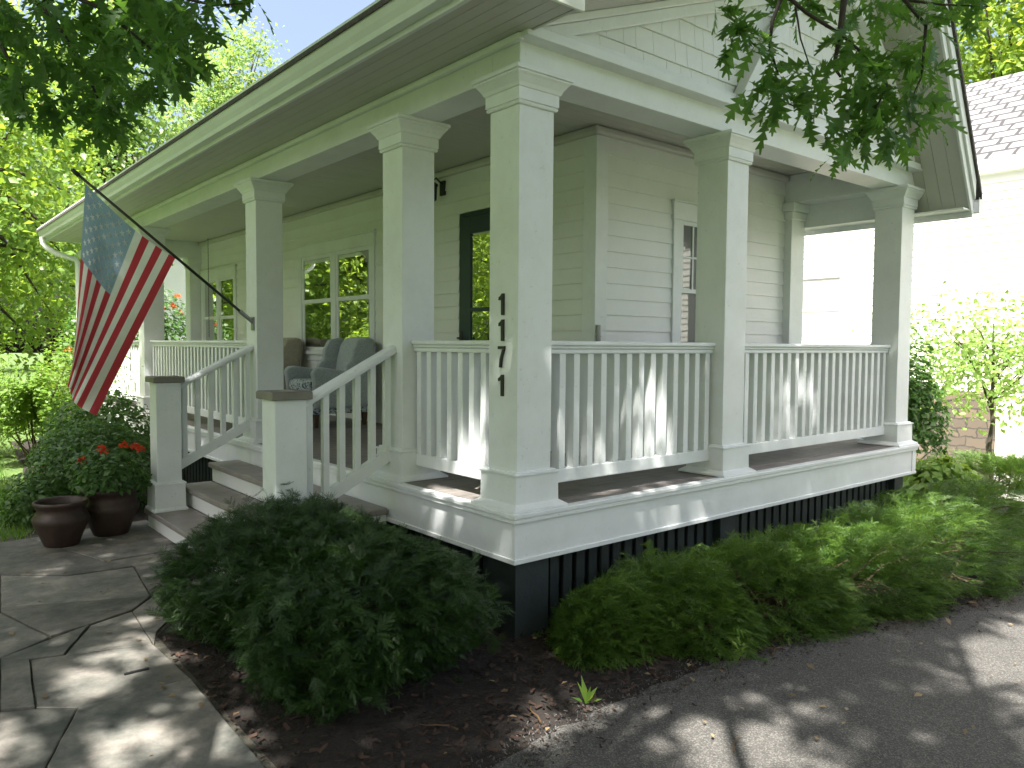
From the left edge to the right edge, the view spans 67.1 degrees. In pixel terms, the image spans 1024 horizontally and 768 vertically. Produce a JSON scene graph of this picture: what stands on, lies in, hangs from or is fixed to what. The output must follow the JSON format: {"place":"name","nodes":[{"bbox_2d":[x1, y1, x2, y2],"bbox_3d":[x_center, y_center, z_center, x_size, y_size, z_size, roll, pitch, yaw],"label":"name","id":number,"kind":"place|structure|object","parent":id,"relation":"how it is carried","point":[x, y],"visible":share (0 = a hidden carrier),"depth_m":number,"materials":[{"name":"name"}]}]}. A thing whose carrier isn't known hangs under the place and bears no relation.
{"place":"outdoors","nodes":[
{"label":"outdoors","id":0,"kind":"place"},
{"bbox_2d":[0,454,34,541],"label":"grass","id":1,"kind":"structure","parent":0,"point":[11,530],"depth_m":6.46,"materials":[{"name":"green plant"}]},
{"bbox_2d":[0,520,275,767],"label":"flagstone path","id":2,"kind":"structure","parent":0,"point":[96,707],"depth_m":3.67,"materials":[{"name":"grey stone"}]},
{"bbox_2d":[31,495,89,547],"bbox_3d":[-3.477,1.067,5.952,0.394,0.346,0.394,-2,4,-40],"label":"plant pot","id":3,"kind":"object","parent":2,"relation":"on","point":[59,521],"visible":1,"depth_m":5.83,"materials":[{"name":"ceramic"}]},
{"bbox_2d":[81,483,139,536],"bbox_3d":[-3.287,1.034,6.316,0.432,0.379,0.432,-2,4,-40],"label":"plant pot","id":4,"kind":"object","parent":2,"relation":"on","point":[112,513],"visible":0.73,"depth_m":6.17,"materials":[{"name":"ceramic"}]},
{"bbox_2d":[65,440,152,497],"bbox_3d":[-3.295,0.708,6.322,0.635,0.518,0.667,-2,4,-40],"label":"geranium","id":5,"kind":"object","parent":4,"relation":"on","point":[115,478],"visible":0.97,"depth_m":6.18,"materials":[{"name":"green plant"}]},
{"bbox_2d":[124,667,148,674],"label":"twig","id":6,"kind":"object","parent":2,"relation":"on","point":[135,671],"visible":1,"depth_m":3.67,"materials":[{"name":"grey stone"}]},
{"bbox_2d":[0,353,1023,539],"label":"ground","id":7,"kind":"structure","parent":0,"point":[11,465],"depth_m":11.45,"materials":[{"name":"green plant"}]},
{"bbox_2d":[0,0,102,337],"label":"garden tree","id":8,"kind":"object","parent":7,"relation":"on","point":[13,271],"visible":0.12,"depth_m":24.94,"materials":[{"name":"green plant"}]},
{"bbox_2d":[0,130,139,370],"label":"garden tree","id":9,"kind":"object","parent":7,"relation":"on","point":[69,288],"visible":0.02,"depth_m":41.33,"materials":[{"name":"green plant"}]},
{"bbox_2d":[0,7,144,386],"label":"garden tree","id":10,"kind":"object","parent":7,"relation":"on","point":[12,172],"visible":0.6,"depth_m":16.52,"materials":[{"name":"green plant"}]},
{"bbox_2d":[4,0,207,282],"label":"garden tree","id":11,"kind":"object","parent":7,"relation":"on","point":[113,163],"visible":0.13,"depth_m":23.58,"materials":[{"name":"green plant"}]},
{"bbox_2d":[57,286,185,392],"bbox_3d":[-7.667,-0.766,15.751,2.780,3.030,2.551,-2,4,-40],"label":"flowering bush","id":12,"kind":"object","parent":7,"relation":"on","point":[174,325],"visible":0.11,"depth_m":15.47,"materials":[{"name":"green plant"}]},
{"bbox_2d":[114,155,185,339],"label":"distant house","id":13,"kind":"structure","parent":7,"relation":"on","point":[174,280],"depth_m":28.57,"materials":[{"name":"paint"}]},
{"bbox_2d":[152,5,289,142],"bbox_3d":[-12.286,-8.080,33.754,7.331,15.973,7.241,2,3,34],"label":"garden tree","id":14,"kind":"object","parent":7,"relation":"on","point":[221,93],"visible":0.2,"depth_m":32.31,"materials":[{"name":"green plant"}]},
{"bbox_2d":[36,0,983,639],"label":"house","id":15,"kind":"structure","parent":7,"relation":"on","point":[546,256],"depth_m":5.58,"materials":[{"name":"paint"}]},
{"bbox_2d":[71,168,254,329],"bbox_3d":[-2.853,-1.072,6.423,1.429,1.225,0.060,-2,4,-40],"label":"flagpole","id":16,"kind":"object","parent":15,"relation":"attached to","point":[251,320],"visible":1,"depth_m":6.41,"materials":[{"name":"black metal"}]},
{"bbox_2d":[68,184,174,414],"bbox_3d":[-3.187,-0.663,6.204,0.284,1.811,0.866,2,4,35],"label":"flag","id":17,"kind":"object","parent":16,"relation":"hanging from","point":[124,267],"visible":1,"depth_m":6.14,"materials":[{"name":"multicoloured fabric"}]},
{"bbox_2d":[207,239,209,337],"bbox_3d":[-4.988,-1.577,12.681,0.017,1.624,0.017,-2,4,-40],"label":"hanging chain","id":18,"kind":"object","parent":15,"relation":"hanging from","point":[208,287],"visible":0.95,"depth_m":12.68,"materials":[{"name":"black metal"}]},
{"bbox_2d":[199,264,237,339],"bbox_3d":[-4.823,-1.124,12.648,0.077,1.535,1.720,-2,4,-40],"label":"window","id":19,"kind":"structure","parent":15,"relation":"in","point":[222,322],"depth_m":12.59,"materials":[{"name":"white paint"}]},
{"bbox_2d":[283,337,302,389],"bbox_3d":[-3.200,-0.125,10.045,0.804,0.965,0.760,-2,4,-40],"label":"armchair","id":20,"kind":"object","parent":15,"relation":"on","point":[292,351],"visible":0.1,"depth_m":9.87,"materials":[{"name":"beige fabric"}]},
{"bbox_2d":[284,337,374,427],"bbox_3d":[-1.997,-0.041,8.550,0.804,0.965,0.760,-2,4,-40],"label":"armchair","id":21,"kind":"object","parent":15,"relation":"on","point":[340,355],"visible":0.65,"depth_m":8.38,"materials":[{"name":"grey fabric"}]},
{"bbox_2d":[295,229,376,360],"bbox_3d":[-2.199,-1.031,9.485,0.077,1.505,2.100,-2,4,-40],"label":"window","id":22,"kind":"structure","parent":15,"relation":"in","point":[337,279],"depth_m":9.43,"materials":[{"name":"white paint"}]},
{"bbox_2d":[457,208,489,339],"bbox_3d":[-0.227,-0.544,7.097,0.109,2.140,0.950,-2,4,-40],"label":"door","id":23,"kind":"structure","parent":15,"relation":"in","point":[474,272],"depth_m":7.26,"materials":[{"name":"paint"}]},
{"bbox_2d":[670,198,697,346],"bbox_3d":[1.660,-0.725,6.898,0.770,1.750,0.074,-2,4,-40],"label":"window","id":24,"kind":"structure","parent":15,"relation":"in","point":[684,213],"depth_m":6.76,"materials":[{"name":"white paint"}]},
{"bbox_2d":[0,0,1023,180],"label":"oak tree","id":25,"kind":"object","parent":7,"relation":"on","point":[157,22],"visible":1,"depth_m":2.73,"materials":[{"name":"green plant"}]},
{"bbox_2d":[11,440,1023,767],"bbox_3d":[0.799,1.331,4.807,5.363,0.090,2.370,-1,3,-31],"label":"mulch","id":26,"kind":"object","parent":7,"relation":"on","point":[376,728],"visible":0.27,"depth_m":3.45,"materials":[{"name":"brown wood"}]},
{"bbox_2d":[0,331,61,459],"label":"tall perennial","id":27,"kind":"object","parent":26,"relation":"on","point":[20,379],"visible":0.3,"depth_m":10.53,"materials":[{"name":"green plant"}]},
{"bbox_2d":[0,470,69,525],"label":"boxwood","id":28,"kind":"object","parent":26,"relation":"on","point":[32,493],"visible":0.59,"depth_m":6.60,"materials":[{"name":"green plant"}]},
{"bbox_2d":[0,310,137,463],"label":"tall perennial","id":29,"kind":"object","parent":26,"relation":"on","point":[24,409],"visible":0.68,"depth_m":9.85,"materials":[{"name":"green plant"}]},
{"bbox_2d":[22,419,150,508],"bbox_3d":[-3.968,0.763,7.388,1.270,0.857,1.325,-2,4,-40],"label":"boxwood","id":30,"kind":"object","parent":26,"relation":"on","point":[82,443],"visible":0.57,"depth_m":7.11,"materials":[{"name":"green plant"}]},
{"bbox_2d":[37,389,149,472],"bbox_3d":[-4.712,0.578,8.680,1.143,1.088,1.640,-5,6,-60],"label":"boxwood","id":31,"kind":"object","parent":26,"relation":"on","point":[121,404],"visible":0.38,"depth_m":8.49,"materials":[{"name":"green plant"}]},
{"bbox_2d":[144,482,515,725],"bbox_3d":[-1.002,1.003,4.029,1.452,0.822,2.252,-2,4,-40],"label":"yew bush","id":32,"kind":"object","parent":26,"relation":"on","point":[323,556],"visible":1,"depth_m":3.58,"materials":[{"name":"green plant"}]},
{"bbox_2d":[420,724,458,729],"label":"twig","id":33,"kind":"object","parent":26,"relation":"on","point":[441,725],"visible":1,"depth_m":3.17,"materials":[{"name":"brown wood"}]},
{"bbox_2d":[530,707,541,723],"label":"twig","id":34,"kind":"object","parent":26,"relation":"on","point":[536,715],"visible":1,"depth_m":3.26,"materials":[{"name":"brown wood"}]},
{"bbox_2d":[572,676,600,702],"bbox_3d":[0.330,1.352,3.401,0.134,0.114,0.054,1,3,16],"label":"seedling","id":35,"kind":"object","parent":26,"relation":"on","point":[587,696],"visible":1,"depth_m":3.40,"materials":[{"name":"green plant"}]},
{"bbox_2d":[531,565,689,673],"bbox_3d":[0.528,1.189,4.201,0.954,0.423,0.867,-2,4,-40],"label":"yew","id":36,"kind":"object","parent":26,"relation":"on","point":[580,616],"visible":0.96,"depth_m":3.97,"materials":[{"name":"green plant"}]},
{"bbox_2d":[597,540,777,666],"bbox_3d":[1.012,1.158,4.352,0.965,0.468,1.203,0,3,-12],"label":"yew","id":37,"kind":"object","parent":26,"relation":"on","point":[678,570],"visible":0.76,"depth_m":4.11,"materials":[{"name":"green plant"}]},
{"bbox_2d":[672,527,883,650],"bbox_3d":[1.541,1.118,4.681,1.115,0.531,1.313,0,3,-13],"label":"yew","id":38,"kind":"object","parent":26,"relation":"on","point":[768,564],"visible":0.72,"depth_m":4.41,"materials":[{"name":"green plant"}]},
{"bbox_2d":[737,512,981,623],"bbox_3d":[2.120,1.084,5.046,1.100,0.563,1.535,-2,4,-40],"label":"yew","id":39,"kind":"object","parent":26,"relation":"on","point":[834,551],"visible":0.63,"depth_m":4.73,"materials":[{"name":"green plant"}]},
{"bbox_2d":[805,493,1023,599],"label":"yew","id":40,"kind":"object","parent":26,"relation":"on","point":[902,518],"visible":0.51,"depth_m":5.23,"materials":[{"name":"green plant"}]},
{"bbox_2d":[843,484,1023,570],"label":"yew","id":41,"kind":"object","parent":26,"relation":"on","point":[900,498],"visible":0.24,"depth_m":6.11,"materials":[{"name":"green plant"}]},
{"bbox_2d":[903,453,986,504],"bbox_3d":[4.366,1.070,7.956,1.113,0.746,0.946,-2,4,-40],"label":"hosta","id":42,"kind":"object","parent":26,"relation":"on","point":[941,468],"visible":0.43,"depth_m":7.78,"materials":[{"name":"green plant"}]},
{"bbox_2d":[895,474,1023,539],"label":"yew","id":43,"kind":"object","parent":26,"relation":"on","point":[955,490],"visible":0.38,"depth_m":6.82,"materials":[{"name":"green plant"}]},
{"bbox_2d":[862,323,957,462],"bbox_3d":[4.368,0.217,8.930,1.246,1.914,1.046,1,3,2],"label":"climbing shrub","id":44,"kind":"object","parent":7,"relation":"on","point":[922,431],"visible":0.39,"depth_m":8.62,"materials":[{"name":"green plant"}]},
{"bbox_2d":[802,71,1023,499],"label":"neighbour house","id":45,"kind":"structure","parent":7,"relation":"on","point":[975,253],"depth_m":14.47,"materials":[{"name":"white paint"}]},
{"bbox_2d":[802,272,845,343],"bbox_3d":[6.499,-1.570,16.433,0.049,1.530,1.180,-2,4,-40],"label":"window","id":46,"kind":"structure","parent":45,"relation":"in","point":[823,294],"depth_m":16.32,"materials":[{"name":"white paint"}]},
{"bbox_2d":[994,393,1023,499],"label":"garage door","id":47,"kind":"structure","parent":45,"relation":"in","point":[1013,440],"depth_m":13.67,"materials":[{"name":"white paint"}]},
{"bbox_2d":[846,280,1023,455],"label":"young tree","id":48,"kind":"object","parent":7,"relation":"on","point":[1006,355],"visible":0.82,"depth_m":10.40,"materials":[{"name":"green plant"}]},
{"bbox_2d":[921,448,1023,495],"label":"spreading conifer","id":49,"kind":"object","parent":7,"relation":"on","point":[1002,467],"visible":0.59,"depth_m":8.44,"materials":[{"name":"green plant"}]},
{"bbox_2d":[952,0,1023,84],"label":"garden tree","id":50,"kind":"object","parent":7,"relation":"on","point":[1006,58],"visible":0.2,"depth_m":22.87,"materials":[{"name":"green plant"}]},
{"bbox_2d":[0,0,1023,352],"label":"sky","id":51,"kind":"structure","parent":0,"point":[305,22],"materials":[{"name":"blue"}]},
{"bbox_2d":[492,587,1023,767],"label":"driveway","id":52,"kind":"structure","parent":0,"point":[889,718],"depth_m":3.35,"materials":[{"name":"grey asphalt"}]},
{"bbox_2d":[8,560,1018,755],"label":"leaf litter","id":53,"kind":"object","parent":52,"relation":"on","point":[965,731],"visible":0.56,"depth_m":3.52,"materials":[{"name":"brown plant"}]},
{"bbox_2d":[448,577,1023,767],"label":"edge grit","id":54,"kind":"object","parent":52,"relation":"on","point":[637,696],"visible":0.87,"depth_m":3.58,"materials":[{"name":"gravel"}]}
]}

